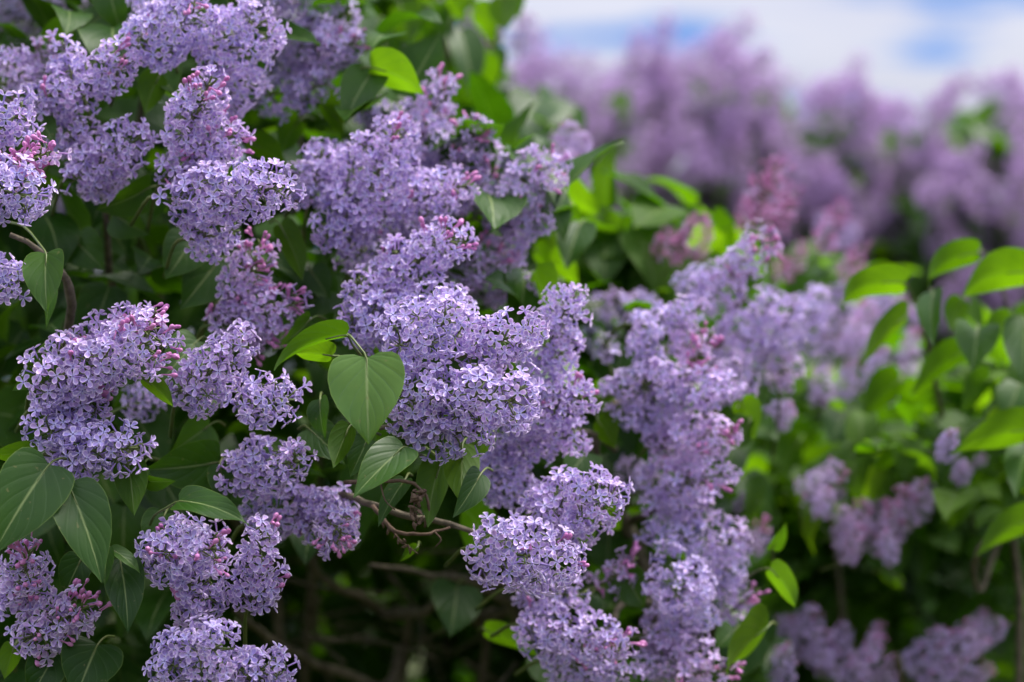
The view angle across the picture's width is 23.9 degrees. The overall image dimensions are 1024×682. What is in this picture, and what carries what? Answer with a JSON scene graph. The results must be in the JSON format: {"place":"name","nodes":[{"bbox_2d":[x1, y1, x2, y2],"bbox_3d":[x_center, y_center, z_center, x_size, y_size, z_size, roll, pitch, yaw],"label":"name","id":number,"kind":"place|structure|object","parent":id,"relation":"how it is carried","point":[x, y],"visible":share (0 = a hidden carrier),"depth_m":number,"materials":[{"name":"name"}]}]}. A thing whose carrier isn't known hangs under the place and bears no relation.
{"place":"outdoors","nodes":[
{"label":"outdoors","id":0,"kind":"place"},
{"bbox_2d":[107,570,425,681],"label":"ground","id":1,"kind":"structure","parent":0,"point":[413,669],"depth_m":22.94,"materials":[{"name":"soil"}]},
{"bbox_2d":[0,0,680,681],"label":"lilac bush","id":2,"kind":"object","parent":1,"relation":"on","point":[176,504],"visible":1,"depth_m":1.88,"materials":[{"name":"purple plant"}]},
{"bbox_2d":[261,0,536,678],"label":"lilac bush","id":3,"kind":"object","parent":1,"relation":"on","point":[473,41],"visible":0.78,"depth_m":2.45,"materials":[{"name":"green plant"}]},
{"bbox_2d":[463,25,656,681],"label":"lilac bush","id":4,"kind":"object","parent":1,"relation":"on","point":[607,114],"visible":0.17,"depth_m":3.68,"materials":[{"name":"purple plant"}]},
{"bbox_2d":[532,219,835,681],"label":"lilac bush","id":5,"kind":"object","parent":1,"relation":"on","point":[697,428],"visible":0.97,"depth_m":2.05,"materials":[{"name":"purple plant"}]},
{"bbox_2d":[587,10,820,588],"bbox_3d":[0.296,0.623,4.058,0.552,2.324,0.894,0,-4,0],"label":"lilac bush","id":6,"kind":"object","parent":1,"relation":"on","point":[712,133],"visible":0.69,"depth_m":3.87,"materials":[{"name":"purple plant"}]},
{"bbox_2d":[481,84,930,681],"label":"lilac bush","id":7,"kind":"object","parent":1,"relation":"on","point":[655,240],"visible":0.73,"depth_m":2.44,"materials":[{"name":"purple plant"}]},
{"bbox_2d":[721,52,949,591],"bbox_3d":[0.582,0.658,3.989,0.515,2.246,0.832,0,-4,0],"label":"lilac bush","id":8,"kind":"object","parent":1,"relation":"on","point":[830,165],"visible":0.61,"depth_m":3.77,"materials":[{"name":"purple plant"}]},
{"bbox_2d":[718,398,1023,681],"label":"lilac bush","id":9,"kind":"object","parent":1,"relation":"on","point":[949,642],"visible":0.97,"depth_m":2.27,"materials":[{"name":"purple plant"}]},
{"bbox_2d":[741,238,1023,681],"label":"lilac bush","id":10,"kind":"object","parent":1,"relation":"on","point":[975,396],"visible":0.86,"depth_m":2.29,"materials":[{"name":"green plant"}]},
{"bbox_2d":[872,63,1023,681],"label":"lilac bush","id":11,"kind":"object","parent":1,"relation":"on","point":[972,162],"visible":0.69,"depth_m":3.56,"materials":[{"name":"purple plant"}]},
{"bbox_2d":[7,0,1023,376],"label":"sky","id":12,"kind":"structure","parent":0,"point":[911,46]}
]}

